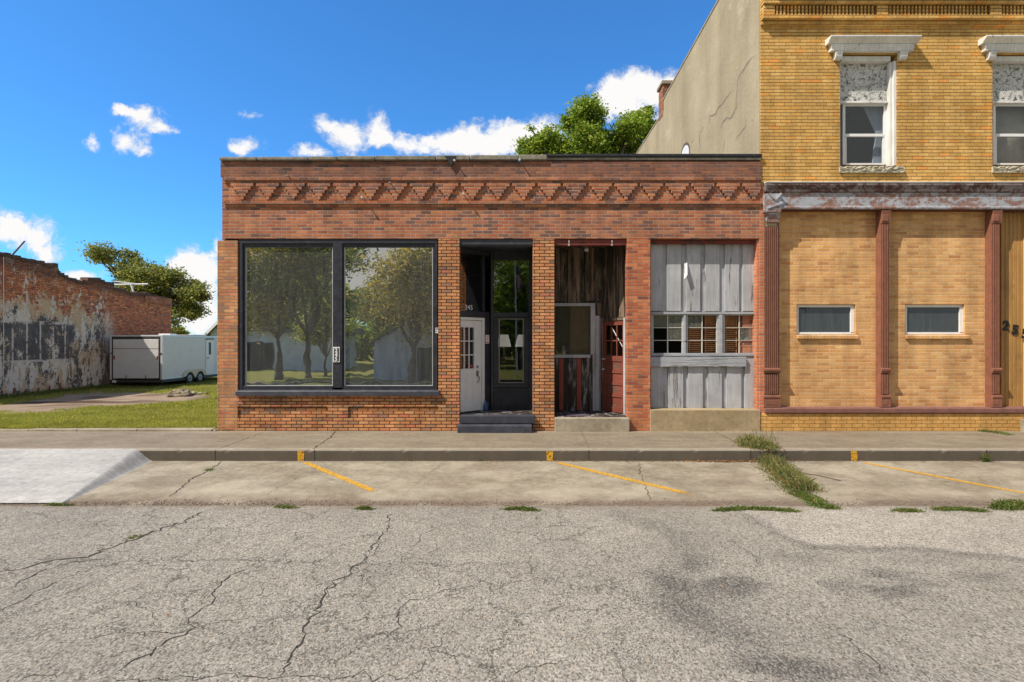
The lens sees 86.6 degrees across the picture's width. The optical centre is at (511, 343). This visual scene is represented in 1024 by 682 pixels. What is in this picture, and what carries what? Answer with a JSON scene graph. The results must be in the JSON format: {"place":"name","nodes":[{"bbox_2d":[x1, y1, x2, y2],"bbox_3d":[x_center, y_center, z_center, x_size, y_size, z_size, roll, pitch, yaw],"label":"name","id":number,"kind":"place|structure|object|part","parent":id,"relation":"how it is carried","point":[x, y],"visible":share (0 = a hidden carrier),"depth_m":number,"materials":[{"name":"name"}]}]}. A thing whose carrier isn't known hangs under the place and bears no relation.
{"place":"outdoors","nodes":[
{"label":"outdoors","id":0,"kind":"place"},
{"bbox_2d":[0,449,150,503],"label":"driveway ramp","id":1,"kind":"structure","parent":0,"point":[45,475],"depth_m":8.14,"materials":[{"name":"concrete"}]},
{"bbox_2d":[0,377,216,427],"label":"grass","id":2,"kind":"structure","parent":0,"point":[140,420],"depth_m":13.82,"materials":[{"name":"green plant"}]},
{"bbox_2d":[0,376,216,428],"bbox_3d":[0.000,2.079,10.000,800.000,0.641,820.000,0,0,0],"label":"ground","id":3,"kind":"structure","parent":0,"point":[66,401],"depth_m":19.90,"materials":[{"name":"soil"}]},
{"bbox_2d":[0,252,171,394],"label":"old brick building","id":4,"kind":"structure","parent":3,"relation":"on","point":[58,328],"depth_m":24.08,"materials":[{"name":"red brick"}]},
{"bbox_2d":[12,241,24,254],"bbox_3d":[-20.045,-3.784,22.000,0.688,0.759,0.069,0,0,0],"label":"roof pipe","id":5,"kind":"object","parent":4,"relation":"on","point":[17,249],"visible":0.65,"depth_m":21.98,"materials":[{"name":"metal"}]},
{"bbox_2d":[114,281,147,291],"bbox_3d":[-20.416,-2.941,29.048,1.650,0.788,0.297,0,0,-11],"label":"roof antenna","id":6,"kind":"object","parent":4,"relation":"on","point":[130,284],"visible":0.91,"depth_m":29.03,"materials":[{"name":"white metal"}]},
{"bbox_2d":[0,380,216,398],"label":"tall grass","id":7,"kind":"structure","parent":3,"relation":"on","point":[61,390],"depth_m":24.53,"materials":[{"name":"green plant"}]},
{"bbox_2d":[0,428,216,430],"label":"lawn edging","id":8,"kind":"object","parent":3,"relation":"on","point":[124,429],"visible":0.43,"depth_m":11.14,"materials":[{"name":"beige concrete"}]},
{"bbox_2d":[72,237,215,329],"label":"leafy tree","id":9,"kind":"object","parent":3,"relation":"on","point":[161,280],"visible":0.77,"depth_m":44.45,"materials":[{"name":"green plant"}]},
{"bbox_2d":[110,333,216,384],"bbox_3d":[-18.288,0.765,30.505,2.645,2.790,8.090,0,0,0],"label":"enclosed trailer","id":10,"kind":"object","parent":3,"relation":"on","point":[159,359],"visible":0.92,"depth_m":26.75,"materials":[{"name":"metal"}]},
{"bbox_3d":[-18.335,0.777,26.499,2.220,1.965,0.059,0,0,0],"label":"ramp door","id":11,"kind":"part","parent":10,"relation":"part of","materials":[{"name":"white metal"}]},
{"bbox_3d":[-17.015,0.710,30.641,0.070,1.980,0.793,0,0,0],"label":"side door","id":12,"kind":"part","parent":10,"relation":"part of","materials":[{"name":"white plastic"}]},
{"bbox_2d":[171,326,189,334],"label":"bush","id":13,"kind":"object","parent":3,"relation":"on","point":[180,330],"visible":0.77,"depth_m":59.72,"materials":[{"name":"green plant"}]},
{"bbox_2d":[167,388,207,396],"bbox_3d":[-13.220,1.977,22.197,1.474,0.306,0.955,0,0,-31],"label":"rubble heap","id":14,"kind":"object","parent":3,"relation":"on","point":[184,391],"visible":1,"depth_m":21.94,"materials":[{"name":"beige stone"}]},
{"bbox_2d":[204,322,216,335],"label":"house","id":15,"kind":"structure","parent":3,"relation":"on","point":[212,331],"depth_m":55.00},
{"bbox_2d":[217,154,761,432],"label":"red brick building","id":16,"kind":"structure","parent":3,"relation":"on","point":[379,293],"depth_m":11.22,"materials":[{"name":"brick"}]},
{"bbox_2d":[239,239,437,389],"bbox_3d":[-3.582,-0.602,11.285,4.113,3.123,0.150,0,0,0],"label":"shop window","id":17,"kind":"structure","parent":16,"relation":"in","point":[374,300],"depth_m":11.29,"materials":[{"name":"clear glass"}]},
{"bbox_2d":[460,320,480,411],"bbox_3d":[-0.978,0.476,11.595,0.842,1.948,0.100,0,0,-43],"label":"white door","id":18,"kind":"structure","parent":16,"relation":"in","point":[470,378],"depth_m":11.70,"materials":[{"name":"paint"}]},
{"bbox_2d":[483,401,488,410],"bbox_3d":[-0.571,1.363,11.861,0.105,0.215,0.101,0,0,-34],"label":"jug","id":19,"kind":"object","parent":16,"relation":"on","point":[485,406],"visible":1,"depth_m":11.83,"materials":[{"name":"blue plastic"}]},
{"bbox_2d":[498,371,522,372],"bbox_3d":[0.040,1.090,12.910,0.980,0.880,0.380,0,0,0],"label":"console table","id":20,"kind":"object","parent":16,"relation":"on","point":[510,371],"visible":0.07,"depth_m":12.72,"materials":[{"name":"brown wood"}]},
{"bbox_2d":[498,335,510,370],"bbox_3d":[-0.195,0.220,12.900,0.350,0.860,0.350,0,0,0],"label":"table lamp","id":21,"kind":"object","parent":20,"relation":"on","point":[504,341],"visible":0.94,"depth_m":12.82,"materials":[{"name":"white fabric"}]},
{"bbox_2d":[515,335,522,370],"bbox_3d":[0.247,0.220,12.900,0.350,0.860,0.350,0,0,0],"label":"table lamp","id":22,"kind":"object","parent":20,"relation":"on","point":[519,342],"visible":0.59,"depth_m":12.82,"materials":[{"name":"white fabric"}]},
{"bbox_2d":[562,346,565,354],"bbox_3d":[1.169,0.157,12.260,0.104,0.200,0.104,0,0,0],"label":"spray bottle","id":23,"kind":"object","parent":16,"relation":"on","point":[563,351],"visible":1,"depth_m":12.22,"materials":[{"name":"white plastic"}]},
{"bbox_2d":[554,303,594,357],"bbox_3d":[1.370,-0.293,12.233,0.979,1.222,0.185,0,0,0],"label":"side window","id":24,"kind":"structure","parent":16,"relation":"in","point":[573,354],"depth_m":12.30,"materials":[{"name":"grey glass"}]},
{"bbox_2d":[602,320,622,412],"bbox_3d":[2.203,0.502,11.909,0.085,1.996,0.675,0,0,-37],"label":"red door","id":25,"kind":"structure","parent":16,"relation":"in","point":[612,368],"depth_m":11.94,"materials":[{"name":"paint"}]},
{"bbox_2d":[509,88,657,158],"bbox_3d":[6.399,-6.907,37.381,13.303,18.394,8.471,0,0,0],"label":"leafy tree","id":26,"kind":"object","parent":3,"relation":"on","point":[583,129],"visible":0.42,"depth_m":35.13,"materials":[{"name":"green plant"}]},
{"bbox_2d":[636,0,1023,431],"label":"yellow brick building","id":27,"kind":"structure","parent":3,"relation":"on","point":[885,138],"depth_m":11.32,"materials":[{"name":"brick"}]},
{"bbox_2d":[681,142,689,153],"bbox_3d":[5.096,-4.852,16.030,0.024,2.104,0.908,0,0,0],"label":"arched window","id":28,"kind":"structure","parent":27,"relation":"in","point":[686,147],"depth_m":15.87,"materials":[{"name":"white plastic"}]},
{"bbox_2d":[797,305,853,334],"bbox_3d":[6.594,-0.503,11.450,1.205,0.626,0.060,0,0,0],"label":"low window","id":29,"kind":"structure","parent":27,"relation":"in","point":[811,319],"depth_m":11.46,"materials":[{"name":"white plastic"}]},
{"bbox_2d":[825,35,921,172],"bbox_3d":[7.365,-4.879,11.259,1.836,2.744,0.558,0,0,0],"label":"upper window","id":30,"kind":"structure","parent":27,"relation":"in","point":[867,82],"depth_m":11.31,"materials":[{"name":"white paint"}]},
{"bbox_2d":[905,305,962,334],"bbox_3d":[8.880,-0.503,11.450,1.219,0.626,0.060,0,0,0],"label":"low window","id":31,"kind":"structure","parent":27,"relation":"in","point":[919,319],"depth_m":11.46,"materials":[{"name":"white plastic"}]},
{"bbox_2d":[978,35,1023,172],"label":"upper window","id":32,"kind":"structure","parent":27,"relation":"in","point":[1008,71],"depth_m":11.35,"materials":[{"name":"white paint"}]},
{"bbox_2d":[0,0,716,334],"label":"sky","id":33,"kind":"structure","parent":0,"point":[118,118],"materials":[{"name":"blue"}]},
{"bbox_2d":[1,496,1021,505],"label":"loose gravel","id":34,"kind":"structure","parent":0,"point":[161,503],"depth_m":6.91,"materials":[{"name":"grey gravel"}]},
{"bbox_2d":[0,505,1023,681],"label":"road","id":35,"kind":"structure","parent":0,"point":[496,594],"depth_m":4.39,"materials":[{"name":"grey asphalt"}]},
{"bbox_2d":[124,533,147,539],"bbox_3d":[-3.933,2.021,5.704,0.316,0.035,0.163,0,0,-13],"label":"weed clump","id":36,"kind":"object","parent":35,"relation":"on","point":[134,537],"visible":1,"depth_m":5.69,"materials":[{"name":"green plant"}]},
{"bbox_2d":[271,503,300,508],"bbox_3d":[-2.841,2.011,6.740,0.447,0.057,0.172,0,0,0],"label":"grass strip","id":37,"kind":"object","parent":35,"relation":"on","point":[281,505],"depth_m":6.73,"materials":[{"name":"green plant"}]},
{"bbox_2d":[351,505,380,510],"bbox_3d":[-1.790,2.010,6.678,0.381,0.056,0.185,0,0,0],"label":"grass strip","id":38,"kind":"object","parent":35,"relation":"on","point":[358,507],"depth_m":6.66,"materials":[{"name":"green plant"}]},
{"bbox_2d":[499,505,545,511],"bbox_3d":[0.113,2.013,6.643,0.594,0.060,0.220,0,0,0],"label":"grass strip","id":39,"kind":"object","parent":35,"relation":"on","point":[523,508],"depth_m":6.63,"materials":[{"name":"green plant"}]},
{"bbox_2d":[710,505,801,512],"bbox_3d":[2.946,2.012,6.621,1.197,0.060,0.244,0,0,0],"label":"grass strip","id":40,"kind":"object","parent":35,"relation":"on","point":[753,508],"depth_m":6.61,"materials":[{"name":"green plant"}]},
{"bbox_2d":[926,504,992,511],"bbox_3d":[5.439,2.014,6.630,0.755,0.062,0.216,0,0,9],"label":"grass strip","id":41,"kind":"object","parent":35,"relation":"on","point":[956,508],"depth_m":6.61,"materials":[{"name":"green plant"}]},
{"bbox_2d":[0,461,1023,505],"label":"parking strip","id":42,"kind":"object","parent":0,"point":[404,482],"visible":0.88,"depth_m":7.84,"materials":[{"name":"concrete"}]},
{"bbox_2d":[44,502,76,506],"bbox_3d":[-5.679,2.014,6.833,0.514,0.063,0.130,0,0,-3],"label":"grass strip","id":43,"kind":"object","parent":42,"relation":"on","point":[58,504],"depth_m":6.82,"materials":[{"name":"green plant"}]},
{"bbox_2d":[297,451,378,491],"bbox_3d":[-2.678,1.909,8.280,0.172,0.235,2.835,0,0,-42],"label":"parking line","id":44,"kind":"object","parent":42,"relation":"on","point":[335,475],"visible":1,"depth_m":8.32,"materials":[{"name":"yellow paint"}]},
{"bbox_2d":[0,448,1023,460],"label":"kerb","id":45,"kind":"structure","parent":42,"relation":"on","point":[540,454],"depth_m":9.21,"materials":[{"name":"concrete"}]},
{"bbox_2d":[546,448,689,494],"bbox_3d":[1.560,1.911,8.225,0.180,0.237,2.947,0,0,-41],"label":"parking line","id":46,"kind":"object","parent":42,"relation":"on","point":[599,472],"visible":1,"depth_m":8.26,"materials":[{"name":"yellow paint"}]},
{"bbox_2d":[730,430,831,493],"bbox_3d":[4.217,1.814,8.709,0.984,0.442,3.020,0,0,9],"label":"weed clump","id":47,"kind":"object","parent":42,"relation":"on","point":[788,476],"visible":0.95,"depth_m":8.18,"materials":[{"name":"green plant"}]},
{"bbox_2d":[783,489,827,501],"bbox_3d":[3.901,2.008,7.183,0.595,0.074,0.634,0,0,0],"label":"weed clump","id":48,"kind":"object","parent":42,"relation":"on","point":[800,494],"visible":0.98,"depth_m":7.16,"materials":[{"name":"green plant"}]},
{"bbox_2d":[802,500,846,510],"bbox_3d":[3.906,2.013,6.781,0.508,0.074,0.407,0,0,0],"label":"weed clump","id":49,"kind":"object","parent":42,"relation":"on","point":[822,505],"visible":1,"depth_m":6.75,"materials":[{"name":"green plant"}]},
{"bbox_2d":[890,507,925,512],"bbox_3d":[4.778,2.014,6.590,0.492,0.063,0.186,0,0,0],"label":"grass strip","id":50,"kind":"object","parent":42,"relation":"on","point":[909,509],"depth_m":6.56,"materials":[{"name":"green plant"}]},
{"bbox_2d":[851,448,1023,492],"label":"parking line","id":51,"kind":"object","parent":42,"relation":"on","point":[854,457],"visible":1,"depth_m":8.38,"materials":[{"name":"yellow paint"}]},
{"bbox_2d":[981,453,993,462],"bbox_3d":[8.012,1.906,9.140,0.288,0.195,0.203,0,0,42],"label":"weed clump","id":52,"kind":"object","parent":42,"relation":"on","point":[987,459],"visible":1,"depth_m":9.14,"materials":[{"name":"green plant"}]},
{"bbox_2d":[983,497,1023,511],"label":"weed clump","id":53,"kind":"object","parent":42,"relation":"on","point":[1007,504],"visible":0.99,"depth_m":6.68,"materials":[{"name":"green plant"}]},
{"bbox_2d":[0,429,1023,448],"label":"sidewalk","id":54,"kind":"structure","parent":0,"point":[455,439],"depth_m":10.20,"materials":[{"name":"concrete"}]},
{"bbox_2d":[732,440,784,451],"bbox_3d":[4.213,1.745,9.330,0.816,0.131,0.476,0,0,42],"label":"weed clump","id":55,"kind":"object","parent":54,"relation":"on","point":[758,446],"visible":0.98,"depth_m":9.29,"materials":[{"name":"green plant"}]},
{"bbox_2d":[753,424,778,444],"bbox_3d":[4.583,1.594,9.779,0.686,0.421,0.375,0,0,30],"label":"weed clump","id":56,"kind":"object","parent":54,"relation":"on","point":[767,435],"visible":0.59,"depth_m":9.79,"materials":[{"name":"green plant"}]},
{"bbox_2d":[978,428,1014,434],"bbox_3d":[9.712,1.770,10.935,0.367,0.081,0.698,0,0,-23],"label":"weed clump","id":57,"kind":"object","parent":54,"relation":"on","point":[991,430],"visible":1,"depth_m":10.95,"materials":[{"name":"green plant"}]},
{"bbox_2d":[565,413,587,415],"bbox_3d":[1.357,1.504,11.530,0.441,0.011,0.380,0,0,0],"label":"door mat","id":58,"kind":"object","parent":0,"point":[576,414],"depth_m":11.47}
]}

